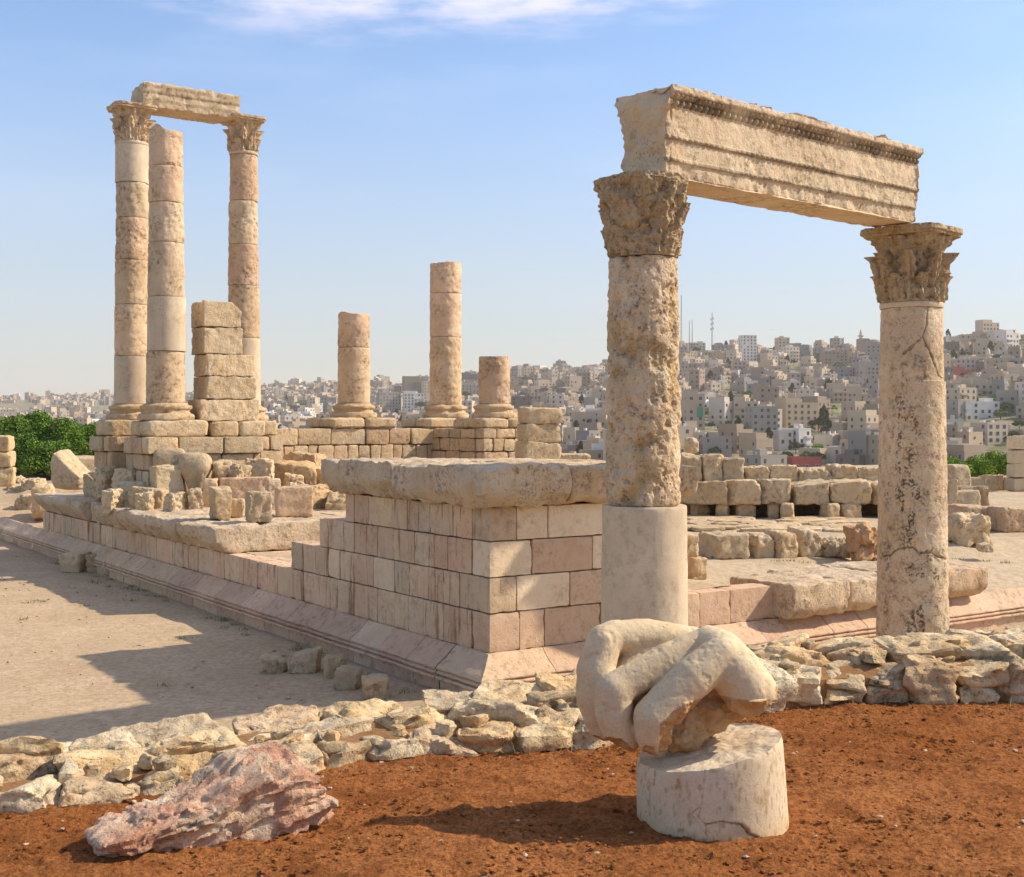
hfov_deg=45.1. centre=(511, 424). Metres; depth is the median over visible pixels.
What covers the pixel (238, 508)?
stone
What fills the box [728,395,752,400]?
city house
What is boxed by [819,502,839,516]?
prop stone
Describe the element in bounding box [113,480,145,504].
flat stone
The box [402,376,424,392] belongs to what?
city house
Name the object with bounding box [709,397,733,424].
city house
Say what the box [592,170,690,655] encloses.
column
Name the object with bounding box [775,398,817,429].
city house
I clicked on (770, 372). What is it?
city house
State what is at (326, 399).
city house
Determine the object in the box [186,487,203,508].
tumbled stone
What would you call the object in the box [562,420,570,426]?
city house
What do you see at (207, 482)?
rough block
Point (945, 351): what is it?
city house
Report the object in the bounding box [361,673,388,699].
loose stone
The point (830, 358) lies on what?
city house
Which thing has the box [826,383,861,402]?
city house
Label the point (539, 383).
city house
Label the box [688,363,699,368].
city house
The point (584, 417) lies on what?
city house
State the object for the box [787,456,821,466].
city house
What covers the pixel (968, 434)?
city house
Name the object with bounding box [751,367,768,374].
city house
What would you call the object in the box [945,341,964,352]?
city house
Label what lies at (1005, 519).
flat block
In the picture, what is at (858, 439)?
city house
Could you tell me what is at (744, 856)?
pale pebbles
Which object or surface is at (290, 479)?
tumbled stone
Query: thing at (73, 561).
stone fragment
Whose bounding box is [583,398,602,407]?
city house
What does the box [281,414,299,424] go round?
city house
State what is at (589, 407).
city house
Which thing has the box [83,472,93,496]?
peaked stone
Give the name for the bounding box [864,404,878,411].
city house
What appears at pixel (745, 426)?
city house
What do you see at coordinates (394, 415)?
city house
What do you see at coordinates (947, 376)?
city house
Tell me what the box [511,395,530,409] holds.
city house
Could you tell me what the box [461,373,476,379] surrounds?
city house
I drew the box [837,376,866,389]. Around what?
city house
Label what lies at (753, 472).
wall block
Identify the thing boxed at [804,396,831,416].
city house
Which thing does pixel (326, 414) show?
city house
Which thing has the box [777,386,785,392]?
city house
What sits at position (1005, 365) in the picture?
city house
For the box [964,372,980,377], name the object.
city house
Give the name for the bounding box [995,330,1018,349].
city house
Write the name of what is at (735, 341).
city house
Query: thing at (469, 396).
city house
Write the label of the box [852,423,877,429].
city house
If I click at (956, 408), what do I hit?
city house
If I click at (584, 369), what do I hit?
city house
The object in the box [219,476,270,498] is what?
long block
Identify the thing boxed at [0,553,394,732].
gravel
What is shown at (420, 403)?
city tree
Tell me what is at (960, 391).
city house
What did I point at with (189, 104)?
architrave
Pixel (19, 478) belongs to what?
bank rock
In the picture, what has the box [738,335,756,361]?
city house
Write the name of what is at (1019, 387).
city house
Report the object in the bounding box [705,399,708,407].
city house
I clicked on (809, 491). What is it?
wall block
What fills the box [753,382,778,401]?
city house
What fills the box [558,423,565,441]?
city house
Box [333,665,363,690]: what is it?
loose stone
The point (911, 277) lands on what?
column
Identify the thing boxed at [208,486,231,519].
upright block
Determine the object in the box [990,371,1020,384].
city house
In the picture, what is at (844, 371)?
city house
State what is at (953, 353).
city tree
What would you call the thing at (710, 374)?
city tree
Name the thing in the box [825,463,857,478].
wall block
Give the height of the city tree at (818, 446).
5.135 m
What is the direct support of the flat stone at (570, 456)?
on the temple podium
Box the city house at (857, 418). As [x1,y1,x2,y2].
[847,410,878,429]
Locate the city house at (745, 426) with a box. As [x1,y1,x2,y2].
[732,420,747,428]
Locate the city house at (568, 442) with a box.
[560,440,575,448]
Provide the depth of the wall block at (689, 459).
43.92 m
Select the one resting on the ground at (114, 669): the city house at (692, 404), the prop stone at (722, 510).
the city house at (692, 404)
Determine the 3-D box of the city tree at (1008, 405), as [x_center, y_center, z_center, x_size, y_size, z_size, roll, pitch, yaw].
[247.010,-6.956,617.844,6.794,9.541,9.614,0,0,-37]
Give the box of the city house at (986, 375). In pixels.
[983,373,996,379]
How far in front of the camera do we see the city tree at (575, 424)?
581.10 m
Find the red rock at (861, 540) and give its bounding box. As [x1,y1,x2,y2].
[843,522,876,560]
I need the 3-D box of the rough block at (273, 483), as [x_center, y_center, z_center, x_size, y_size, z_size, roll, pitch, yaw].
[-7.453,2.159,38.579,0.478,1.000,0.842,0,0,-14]
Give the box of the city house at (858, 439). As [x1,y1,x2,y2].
[848,430,870,464]
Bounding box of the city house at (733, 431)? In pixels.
[718,424,752,451]
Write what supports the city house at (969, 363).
on the ground at (114, 669)
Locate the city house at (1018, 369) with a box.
[1009,364,1023,375]
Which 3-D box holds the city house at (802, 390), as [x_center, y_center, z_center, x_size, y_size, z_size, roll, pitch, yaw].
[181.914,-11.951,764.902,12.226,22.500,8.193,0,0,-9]
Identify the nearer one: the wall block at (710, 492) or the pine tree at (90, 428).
the wall block at (710, 492)
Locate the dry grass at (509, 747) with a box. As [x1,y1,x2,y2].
[7,688,1019,819]
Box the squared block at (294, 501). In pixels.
[274,484,312,516]
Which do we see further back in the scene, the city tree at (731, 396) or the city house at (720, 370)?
the city house at (720, 370)
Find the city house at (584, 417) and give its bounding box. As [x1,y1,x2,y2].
[571,412,597,426]
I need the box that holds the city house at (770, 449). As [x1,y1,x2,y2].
[766,447,777,453]
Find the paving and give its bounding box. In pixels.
[687,515,869,532]
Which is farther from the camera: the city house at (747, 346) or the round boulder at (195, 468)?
the city house at (747, 346)
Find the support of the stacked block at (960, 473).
on the temple podium
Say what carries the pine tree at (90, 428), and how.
on the ground at (114, 669)
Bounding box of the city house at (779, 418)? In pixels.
[757,404,781,429]
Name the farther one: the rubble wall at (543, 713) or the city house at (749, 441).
the city house at (749, 441)
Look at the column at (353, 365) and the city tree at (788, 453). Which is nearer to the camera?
the column at (353, 365)
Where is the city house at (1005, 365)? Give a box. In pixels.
[999,362,1014,371]
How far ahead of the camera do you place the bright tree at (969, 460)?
77.46 m
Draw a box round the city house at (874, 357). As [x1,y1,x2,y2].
[869,352,879,361]
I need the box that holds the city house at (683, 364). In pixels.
[678,360,688,367]
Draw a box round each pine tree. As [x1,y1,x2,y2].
[0,415,35,435]
[12,433,44,474]
[17,409,50,433]
[78,421,97,455]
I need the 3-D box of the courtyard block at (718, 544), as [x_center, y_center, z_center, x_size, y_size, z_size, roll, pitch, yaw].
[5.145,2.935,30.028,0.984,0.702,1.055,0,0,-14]
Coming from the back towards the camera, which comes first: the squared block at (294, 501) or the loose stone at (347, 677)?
the squared block at (294, 501)
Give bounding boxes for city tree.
[415,401,425,409]
[461,391,471,395]
[573,420,578,426]
[576,440,582,450]
[578,394,583,402]
[707,370,713,379]
[709,446,721,452]
[728,391,733,400]
[734,416,741,423]
[742,390,752,396]
[765,427,772,437]
[782,451,793,455]
[788,441,804,453]
[789,383,795,392]
[800,451,810,455]
[808,417,820,431]
[809,452,826,459]
[812,443,823,447]
[817,412,823,432]
[819,405,828,416]
[821,415,831,432]
[951,349,957,358]
[987,340,993,353]
[993,409,1008,419]
[1000,402,1014,414]
[1008,430,1019,435]
[1011,420,1023,428]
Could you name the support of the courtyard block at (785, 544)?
on the temple podium
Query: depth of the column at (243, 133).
44.87 m
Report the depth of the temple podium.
24.21 m
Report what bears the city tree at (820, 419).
on the ground at (114, 669)
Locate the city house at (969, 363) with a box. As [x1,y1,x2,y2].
[953,357,979,371]
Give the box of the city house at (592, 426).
[579,423,607,432]
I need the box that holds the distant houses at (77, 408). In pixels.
[0,329,1023,466]
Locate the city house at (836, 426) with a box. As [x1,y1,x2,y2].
[829,422,846,432]
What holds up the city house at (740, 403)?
on the ground at (114, 669)
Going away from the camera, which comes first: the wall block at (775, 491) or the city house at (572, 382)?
the wall block at (775, 491)
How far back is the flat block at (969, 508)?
37.81 m
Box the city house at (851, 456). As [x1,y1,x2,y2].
[836,449,864,464]
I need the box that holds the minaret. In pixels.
[983,348,992,368]
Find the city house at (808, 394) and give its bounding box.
[800,393,818,398]
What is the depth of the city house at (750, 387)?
854.92 m
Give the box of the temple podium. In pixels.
[0,457,1023,691]
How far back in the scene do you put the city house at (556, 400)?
809.18 m
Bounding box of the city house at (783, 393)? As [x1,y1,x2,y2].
[779,390,787,395]
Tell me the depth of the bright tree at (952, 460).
73.55 m
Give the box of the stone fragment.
[58,551,91,572]
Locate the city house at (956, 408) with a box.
[946,399,969,419]
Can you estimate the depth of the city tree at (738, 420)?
598.42 m
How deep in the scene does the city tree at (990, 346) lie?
896.59 m
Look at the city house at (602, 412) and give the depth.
676.92 m
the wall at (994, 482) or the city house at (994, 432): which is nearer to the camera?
the wall at (994, 482)
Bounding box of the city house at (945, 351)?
[943,349,950,353]
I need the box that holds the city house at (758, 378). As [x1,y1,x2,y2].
[747,375,769,384]
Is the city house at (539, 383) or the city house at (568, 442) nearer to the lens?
the city house at (568, 442)
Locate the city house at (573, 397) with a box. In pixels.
[564,394,580,403]
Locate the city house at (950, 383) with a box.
[946,380,966,387]
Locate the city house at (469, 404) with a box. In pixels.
[462,399,474,417]
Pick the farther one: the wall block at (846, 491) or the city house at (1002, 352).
the city house at (1002, 352)
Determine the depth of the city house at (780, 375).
942.17 m
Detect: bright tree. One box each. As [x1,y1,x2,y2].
[947,456,976,476]
[962,456,976,476]
[971,451,1011,476]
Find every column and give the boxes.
[106,100,157,419]
[137,123,194,419]
[222,113,268,420]
[330,311,376,417]
[422,260,468,417]
[471,356,516,417]
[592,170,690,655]
[860,222,962,636]
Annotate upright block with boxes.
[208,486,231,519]
[245,490,272,522]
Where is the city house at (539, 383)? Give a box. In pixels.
[534,380,555,387]
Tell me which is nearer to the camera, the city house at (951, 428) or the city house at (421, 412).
the city house at (951, 428)
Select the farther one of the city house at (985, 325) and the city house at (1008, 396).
the city house at (985, 325)
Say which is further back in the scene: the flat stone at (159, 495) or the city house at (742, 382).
the city house at (742, 382)
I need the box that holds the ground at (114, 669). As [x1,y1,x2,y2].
[0,339,1023,741]
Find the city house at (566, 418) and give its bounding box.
[562,416,570,423]
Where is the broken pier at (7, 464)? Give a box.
[0,435,15,486]
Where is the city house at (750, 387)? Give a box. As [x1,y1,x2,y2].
[747,383,752,397]
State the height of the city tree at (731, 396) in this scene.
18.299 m
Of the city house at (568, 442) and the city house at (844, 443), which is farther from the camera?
the city house at (568, 442)
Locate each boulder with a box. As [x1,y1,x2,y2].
[50,449,90,489]
[153,448,186,491]
[178,452,211,490]
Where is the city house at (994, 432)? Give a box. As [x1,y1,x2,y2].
[970,420,1007,444]
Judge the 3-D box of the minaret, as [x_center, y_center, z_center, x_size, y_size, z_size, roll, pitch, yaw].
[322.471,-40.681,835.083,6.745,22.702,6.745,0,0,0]
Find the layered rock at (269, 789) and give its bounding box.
[83,740,338,857]
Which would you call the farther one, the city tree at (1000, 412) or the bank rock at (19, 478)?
the city tree at (1000, 412)
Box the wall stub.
[188,300,258,420]
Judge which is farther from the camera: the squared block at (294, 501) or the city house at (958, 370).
the city house at (958, 370)
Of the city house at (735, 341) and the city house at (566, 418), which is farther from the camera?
the city house at (735, 341)
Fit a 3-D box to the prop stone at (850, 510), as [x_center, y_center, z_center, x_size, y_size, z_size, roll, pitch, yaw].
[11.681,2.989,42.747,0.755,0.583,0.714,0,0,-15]
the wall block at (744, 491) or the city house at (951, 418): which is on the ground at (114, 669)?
the city house at (951, 418)
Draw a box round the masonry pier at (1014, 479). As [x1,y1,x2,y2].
[1005,435,1023,490]
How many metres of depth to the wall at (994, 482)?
60.68 m
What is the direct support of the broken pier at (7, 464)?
on the ground at (114, 669)
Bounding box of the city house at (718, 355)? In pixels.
[710,352,725,363]
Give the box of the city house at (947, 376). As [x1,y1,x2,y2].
[944,372,955,381]
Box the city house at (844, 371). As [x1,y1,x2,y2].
[835,366,852,376]
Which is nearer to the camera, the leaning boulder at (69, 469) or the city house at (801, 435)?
the leaning boulder at (69, 469)
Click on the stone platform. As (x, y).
(135, 444)
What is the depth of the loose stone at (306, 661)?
23.00 m
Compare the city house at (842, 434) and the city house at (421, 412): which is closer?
the city house at (842, 434)
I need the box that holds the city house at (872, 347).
[865,342,879,354]
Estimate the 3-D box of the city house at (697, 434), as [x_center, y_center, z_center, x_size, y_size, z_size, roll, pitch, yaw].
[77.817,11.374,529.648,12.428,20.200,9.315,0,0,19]
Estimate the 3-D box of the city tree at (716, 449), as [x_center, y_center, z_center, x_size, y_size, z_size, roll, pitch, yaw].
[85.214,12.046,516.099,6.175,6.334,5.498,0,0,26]
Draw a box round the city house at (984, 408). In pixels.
[965,398,999,419]
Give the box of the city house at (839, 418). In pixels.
[818,413,841,428]
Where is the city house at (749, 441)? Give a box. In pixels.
[739,433,772,456]
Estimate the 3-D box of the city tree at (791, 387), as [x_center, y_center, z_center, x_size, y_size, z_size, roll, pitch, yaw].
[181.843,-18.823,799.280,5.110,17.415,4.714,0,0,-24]
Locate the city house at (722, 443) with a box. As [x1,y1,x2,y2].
[699,432,731,455]
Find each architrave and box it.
[131,81,240,125]
[614,84,923,227]
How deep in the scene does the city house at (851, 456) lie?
461.66 m
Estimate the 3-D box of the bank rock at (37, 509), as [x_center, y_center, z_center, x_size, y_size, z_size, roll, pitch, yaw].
[-21.185,3.475,55.675,0.915,1.612,1.092,0,0,-9]
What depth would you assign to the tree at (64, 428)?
69.13 m
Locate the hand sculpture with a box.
[576,619,777,755]
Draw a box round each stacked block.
[947,464,970,485]
[955,489,980,505]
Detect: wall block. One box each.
[680,452,701,481]
[680,480,727,504]
[698,454,723,481]
[722,457,744,480]
[724,479,760,504]
[744,465,769,479]
[756,478,790,504]
[768,464,797,480]
[789,478,828,504]
[798,467,832,480]
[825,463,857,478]
[825,478,871,504]
[857,467,877,480]
[867,480,877,504]
[947,479,957,503]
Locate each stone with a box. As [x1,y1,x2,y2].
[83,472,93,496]
[85,553,96,572]
[91,466,114,500]
[101,488,124,515]
[111,467,136,488]
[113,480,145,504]
[128,485,168,508]
[134,491,154,510]
[163,491,187,511]
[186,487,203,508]
[211,459,231,485]
[227,463,251,477]
[231,498,244,517]
[245,458,274,477]
[260,654,287,673]
[283,472,304,485]
[288,646,322,673]
[323,654,346,678]
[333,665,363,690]
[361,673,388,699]
[560,453,590,459]
[684,437,698,452]
[690,504,709,514]
[715,504,729,515]
[733,504,755,516]
[767,504,779,517]
[780,502,794,516]
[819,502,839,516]
[820,536,850,557]
[838,503,861,517]
[976,542,993,552]
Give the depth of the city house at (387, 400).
1244.84 m
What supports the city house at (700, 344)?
on the ground at (114, 669)
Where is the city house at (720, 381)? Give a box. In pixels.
[705,380,723,390]
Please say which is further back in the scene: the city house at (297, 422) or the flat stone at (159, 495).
the city house at (297, 422)
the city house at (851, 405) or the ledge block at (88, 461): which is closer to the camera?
the ledge block at (88, 461)
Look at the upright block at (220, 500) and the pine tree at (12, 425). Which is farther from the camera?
the pine tree at (12, 425)
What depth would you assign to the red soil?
7.42 m
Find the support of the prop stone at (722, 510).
on the temple podium
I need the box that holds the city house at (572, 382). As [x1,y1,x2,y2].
[565,375,581,391]
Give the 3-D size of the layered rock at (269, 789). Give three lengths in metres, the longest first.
1.416 x 0.718 x 0.483 m
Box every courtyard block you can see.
[698,530,749,559]
[748,532,774,558]
[763,530,797,558]
[787,525,821,556]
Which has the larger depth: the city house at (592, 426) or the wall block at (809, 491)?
the city house at (592, 426)
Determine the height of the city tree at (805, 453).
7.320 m
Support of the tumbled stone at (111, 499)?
on the temple podium
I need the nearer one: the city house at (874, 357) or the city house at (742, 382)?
the city house at (742, 382)
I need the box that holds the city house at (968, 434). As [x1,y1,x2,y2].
[955,427,982,443]
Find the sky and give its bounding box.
[0,0,1023,399]
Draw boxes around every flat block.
[948,504,988,515]
[986,505,1023,532]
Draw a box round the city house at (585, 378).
[577,371,590,385]
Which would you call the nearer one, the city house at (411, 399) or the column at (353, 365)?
the column at (353, 365)
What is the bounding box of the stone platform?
[89,417,518,491]
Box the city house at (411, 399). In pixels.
[403,391,423,411]
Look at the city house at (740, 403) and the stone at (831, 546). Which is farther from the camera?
the city house at (740, 403)
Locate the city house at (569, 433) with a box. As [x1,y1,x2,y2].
[563,427,578,441]
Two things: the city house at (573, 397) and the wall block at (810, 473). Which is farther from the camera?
the city house at (573, 397)
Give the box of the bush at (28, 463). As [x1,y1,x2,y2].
[16,439,80,478]
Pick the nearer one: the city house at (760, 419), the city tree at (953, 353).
the city house at (760, 419)
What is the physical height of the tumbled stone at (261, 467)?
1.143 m
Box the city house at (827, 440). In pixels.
[814,432,839,445]
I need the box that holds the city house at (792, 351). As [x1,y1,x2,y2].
[780,345,799,361]
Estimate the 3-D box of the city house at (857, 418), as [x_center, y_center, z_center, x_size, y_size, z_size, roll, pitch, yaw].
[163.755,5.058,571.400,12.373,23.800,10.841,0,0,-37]
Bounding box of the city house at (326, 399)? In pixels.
[318,395,336,403]
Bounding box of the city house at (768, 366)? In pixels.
[758,363,777,370]
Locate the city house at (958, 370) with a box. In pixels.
[954,367,974,377]
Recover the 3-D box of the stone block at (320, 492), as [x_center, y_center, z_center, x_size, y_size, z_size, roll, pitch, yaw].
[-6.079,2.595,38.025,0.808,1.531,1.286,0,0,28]
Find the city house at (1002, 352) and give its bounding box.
[995,348,1022,357]
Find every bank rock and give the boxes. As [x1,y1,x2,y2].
[6,484,21,490]
[14,493,31,509]
[16,475,24,483]
[20,477,46,491]
[31,484,54,518]
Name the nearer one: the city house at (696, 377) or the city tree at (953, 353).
the city house at (696, 377)
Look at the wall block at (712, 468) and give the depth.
43.95 m
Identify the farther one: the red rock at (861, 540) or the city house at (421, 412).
the city house at (421, 412)
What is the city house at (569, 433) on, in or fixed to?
on the ground at (114, 669)
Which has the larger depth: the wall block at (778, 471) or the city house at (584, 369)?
the city house at (584, 369)
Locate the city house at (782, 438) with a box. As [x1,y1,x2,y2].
[769,428,792,449]
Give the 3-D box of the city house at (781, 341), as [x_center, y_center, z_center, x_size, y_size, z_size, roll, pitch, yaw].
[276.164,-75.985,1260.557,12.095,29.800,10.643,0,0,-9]
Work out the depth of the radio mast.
1339.45 m
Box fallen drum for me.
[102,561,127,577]
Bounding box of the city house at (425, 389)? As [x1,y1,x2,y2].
[421,381,429,400]
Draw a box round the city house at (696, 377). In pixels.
[689,367,704,391]
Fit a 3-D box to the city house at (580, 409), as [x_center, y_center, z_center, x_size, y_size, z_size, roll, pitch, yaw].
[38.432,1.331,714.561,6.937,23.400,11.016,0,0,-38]
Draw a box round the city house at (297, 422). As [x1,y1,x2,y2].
[283,419,305,426]
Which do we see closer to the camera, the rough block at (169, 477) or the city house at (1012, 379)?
the rough block at (169, 477)
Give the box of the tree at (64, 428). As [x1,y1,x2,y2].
[36,416,88,455]
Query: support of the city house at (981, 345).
on the ground at (114, 669)
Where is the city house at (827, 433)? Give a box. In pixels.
[811,431,837,444]
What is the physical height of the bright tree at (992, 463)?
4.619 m
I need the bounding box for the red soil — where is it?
[0,700,1023,876]
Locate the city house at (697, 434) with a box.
[693,428,706,454]
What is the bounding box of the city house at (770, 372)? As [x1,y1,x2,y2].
[764,369,782,373]
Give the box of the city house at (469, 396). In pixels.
[464,394,478,400]
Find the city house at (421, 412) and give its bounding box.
[419,409,425,417]
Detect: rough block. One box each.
[149,464,184,492]
[202,478,218,507]
[268,478,280,507]
[687,532,698,557]
[687,556,706,579]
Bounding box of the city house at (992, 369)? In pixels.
[981,366,1004,377]
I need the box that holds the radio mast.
[710,316,713,349]
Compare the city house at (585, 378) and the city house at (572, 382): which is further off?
the city house at (585, 378)
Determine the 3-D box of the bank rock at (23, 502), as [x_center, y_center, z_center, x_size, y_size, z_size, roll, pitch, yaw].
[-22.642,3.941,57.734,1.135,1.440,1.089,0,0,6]
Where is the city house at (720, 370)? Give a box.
[712,366,730,384]
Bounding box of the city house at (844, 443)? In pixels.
[840,439,847,453]
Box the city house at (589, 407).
[573,405,600,409]
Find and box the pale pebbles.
[24,706,1023,876]
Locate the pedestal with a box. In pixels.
[637,723,788,841]
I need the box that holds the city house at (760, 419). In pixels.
[745,404,777,432]
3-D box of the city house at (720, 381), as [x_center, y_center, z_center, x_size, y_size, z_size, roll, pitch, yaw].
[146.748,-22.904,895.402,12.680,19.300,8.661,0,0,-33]
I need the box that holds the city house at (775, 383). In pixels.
[771,380,787,386]
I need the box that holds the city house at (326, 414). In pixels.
[316,412,329,417]
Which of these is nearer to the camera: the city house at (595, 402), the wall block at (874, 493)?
the wall block at (874, 493)
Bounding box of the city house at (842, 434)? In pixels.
[838,430,847,444]
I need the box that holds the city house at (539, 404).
[534,402,549,407]
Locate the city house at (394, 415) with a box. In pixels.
[385,412,399,420]
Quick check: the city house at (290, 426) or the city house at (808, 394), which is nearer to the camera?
the city house at (808, 394)
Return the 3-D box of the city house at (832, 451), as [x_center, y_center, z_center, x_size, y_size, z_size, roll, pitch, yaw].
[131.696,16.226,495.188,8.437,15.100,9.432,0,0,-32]
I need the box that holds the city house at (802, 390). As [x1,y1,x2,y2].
[793,387,816,396]
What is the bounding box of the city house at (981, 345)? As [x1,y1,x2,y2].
[976,338,1003,355]
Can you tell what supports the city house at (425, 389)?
on the ground at (114, 669)
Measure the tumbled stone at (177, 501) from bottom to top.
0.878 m
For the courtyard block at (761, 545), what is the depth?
29.80 m
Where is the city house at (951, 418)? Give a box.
[946,415,963,429]
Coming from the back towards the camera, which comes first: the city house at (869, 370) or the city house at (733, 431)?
the city house at (869, 370)
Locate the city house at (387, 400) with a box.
[376,390,400,410]
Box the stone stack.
[515,407,562,458]
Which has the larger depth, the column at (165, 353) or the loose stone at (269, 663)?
the column at (165, 353)
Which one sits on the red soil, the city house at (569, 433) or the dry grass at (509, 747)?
the dry grass at (509, 747)
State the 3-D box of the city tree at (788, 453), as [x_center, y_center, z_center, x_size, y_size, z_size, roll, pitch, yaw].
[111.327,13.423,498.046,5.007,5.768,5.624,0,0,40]
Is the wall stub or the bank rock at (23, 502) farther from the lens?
the bank rock at (23, 502)
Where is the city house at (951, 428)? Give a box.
[946,422,957,437]
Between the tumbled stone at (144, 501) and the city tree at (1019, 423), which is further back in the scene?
the city tree at (1019, 423)
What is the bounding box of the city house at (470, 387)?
[461,382,478,395]
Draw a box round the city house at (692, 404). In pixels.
[681,389,704,429]
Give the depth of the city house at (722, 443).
519.08 m
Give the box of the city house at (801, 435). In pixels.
[787,424,812,449]
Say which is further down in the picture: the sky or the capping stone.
the capping stone
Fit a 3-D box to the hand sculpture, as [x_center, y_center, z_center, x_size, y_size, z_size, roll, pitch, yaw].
[0.989,1.592,7.462,1.205,0.781,0.674,0,0,0]
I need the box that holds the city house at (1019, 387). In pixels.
[1015,381,1023,405]
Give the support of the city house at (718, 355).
on the ground at (114, 669)
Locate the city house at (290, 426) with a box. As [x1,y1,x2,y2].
[287,424,299,428]
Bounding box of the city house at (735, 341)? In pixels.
[729,339,737,344]
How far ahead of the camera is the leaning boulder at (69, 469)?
47.58 m
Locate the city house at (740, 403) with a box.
[733,397,759,421]
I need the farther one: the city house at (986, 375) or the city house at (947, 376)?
the city house at (947, 376)
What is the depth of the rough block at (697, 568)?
25.77 m
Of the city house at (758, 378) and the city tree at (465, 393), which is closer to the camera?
the city house at (758, 378)
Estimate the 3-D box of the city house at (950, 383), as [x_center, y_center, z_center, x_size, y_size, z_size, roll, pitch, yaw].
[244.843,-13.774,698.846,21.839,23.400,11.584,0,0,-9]
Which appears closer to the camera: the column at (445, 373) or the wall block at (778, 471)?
the wall block at (778, 471)
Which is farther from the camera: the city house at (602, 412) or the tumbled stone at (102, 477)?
the city house at (602, 412)
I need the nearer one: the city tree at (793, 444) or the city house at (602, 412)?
the city tree at (793, 444)
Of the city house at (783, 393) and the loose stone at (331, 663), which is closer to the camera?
the loose stone at (331, 663)
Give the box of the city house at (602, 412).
[593,408,606,415]
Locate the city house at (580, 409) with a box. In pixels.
[568,407,584,416]
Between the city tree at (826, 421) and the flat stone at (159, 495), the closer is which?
the flat stone at (159, 495)
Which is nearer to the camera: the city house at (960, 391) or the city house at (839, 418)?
the city house at (839, 418)
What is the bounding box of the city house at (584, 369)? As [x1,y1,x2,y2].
[576,367,589,375]
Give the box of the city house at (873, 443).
[867,432,878,464]
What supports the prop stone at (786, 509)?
on the temple podium
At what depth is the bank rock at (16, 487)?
60.77 m
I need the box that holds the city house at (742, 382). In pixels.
[737,377,757,393]
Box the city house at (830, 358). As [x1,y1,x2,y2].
[819,349,847,367]
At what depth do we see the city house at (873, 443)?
456.60 m
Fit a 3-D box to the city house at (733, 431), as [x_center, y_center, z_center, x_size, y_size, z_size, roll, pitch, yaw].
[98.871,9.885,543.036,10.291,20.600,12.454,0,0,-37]
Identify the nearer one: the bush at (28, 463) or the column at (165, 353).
the column at (165, 353)
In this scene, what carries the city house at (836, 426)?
on the ground at (114, 669)
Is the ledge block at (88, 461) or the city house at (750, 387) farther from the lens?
the city house at (750, 387)
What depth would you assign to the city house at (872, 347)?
1072.67 m
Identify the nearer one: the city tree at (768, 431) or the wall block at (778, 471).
the wall block at (778, 471)
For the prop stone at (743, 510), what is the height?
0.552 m
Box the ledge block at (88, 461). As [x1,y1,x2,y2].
[75,455,95,471]
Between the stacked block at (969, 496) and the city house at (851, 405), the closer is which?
the stacked block at (969, 496)
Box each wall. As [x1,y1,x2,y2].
[0,625,1023,813]
[971,475,1005,490]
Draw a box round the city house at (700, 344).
[689,341,704,352]
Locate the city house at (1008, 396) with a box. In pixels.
[996,390,1017,414]
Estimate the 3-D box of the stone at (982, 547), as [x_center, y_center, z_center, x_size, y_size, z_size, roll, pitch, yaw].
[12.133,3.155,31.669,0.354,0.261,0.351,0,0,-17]
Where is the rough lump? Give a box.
[948,512,992,547]
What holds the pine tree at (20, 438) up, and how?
on the ground at (114, 669)
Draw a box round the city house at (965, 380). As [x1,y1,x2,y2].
[958,377,987,387]
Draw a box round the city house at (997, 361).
[986,355,1023,368]
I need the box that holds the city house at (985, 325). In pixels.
[975,320,998,331]
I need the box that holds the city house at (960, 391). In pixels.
[946,384,976,400]
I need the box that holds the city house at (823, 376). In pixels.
[820,375,837,379]
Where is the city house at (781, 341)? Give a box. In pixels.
[774,336,789,349]
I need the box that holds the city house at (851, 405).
[841,401,865,419]
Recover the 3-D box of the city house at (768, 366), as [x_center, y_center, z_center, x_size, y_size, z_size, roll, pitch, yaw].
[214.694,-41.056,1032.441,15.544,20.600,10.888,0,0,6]
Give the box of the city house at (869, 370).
[852,361,879,385]
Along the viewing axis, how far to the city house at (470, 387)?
1341.42 m
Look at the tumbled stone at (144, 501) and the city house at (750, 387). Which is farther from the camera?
the city house at (750, 387)
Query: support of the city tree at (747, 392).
on the ground at (114, 669)
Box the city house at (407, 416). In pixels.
[402,415,418,418]
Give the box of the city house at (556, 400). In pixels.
[549,393,563,406]
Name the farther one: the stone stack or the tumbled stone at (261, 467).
the stone stack
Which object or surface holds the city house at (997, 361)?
on the ground at (114, 669)
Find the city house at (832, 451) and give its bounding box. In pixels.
[824,446,843,462]
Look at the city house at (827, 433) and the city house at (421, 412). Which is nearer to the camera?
the city house at (827, 433)
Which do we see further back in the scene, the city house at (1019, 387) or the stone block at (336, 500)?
the city house at (1019, 387)
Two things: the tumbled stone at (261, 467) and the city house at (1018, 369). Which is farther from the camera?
the city house at (1018, 369)
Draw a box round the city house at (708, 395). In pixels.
[703,392,715,400]
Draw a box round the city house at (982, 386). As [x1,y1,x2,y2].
[970,379,991,397]
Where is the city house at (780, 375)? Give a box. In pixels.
[768,372,786,378]
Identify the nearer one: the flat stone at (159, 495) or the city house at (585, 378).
the flat stone at (159, 495)

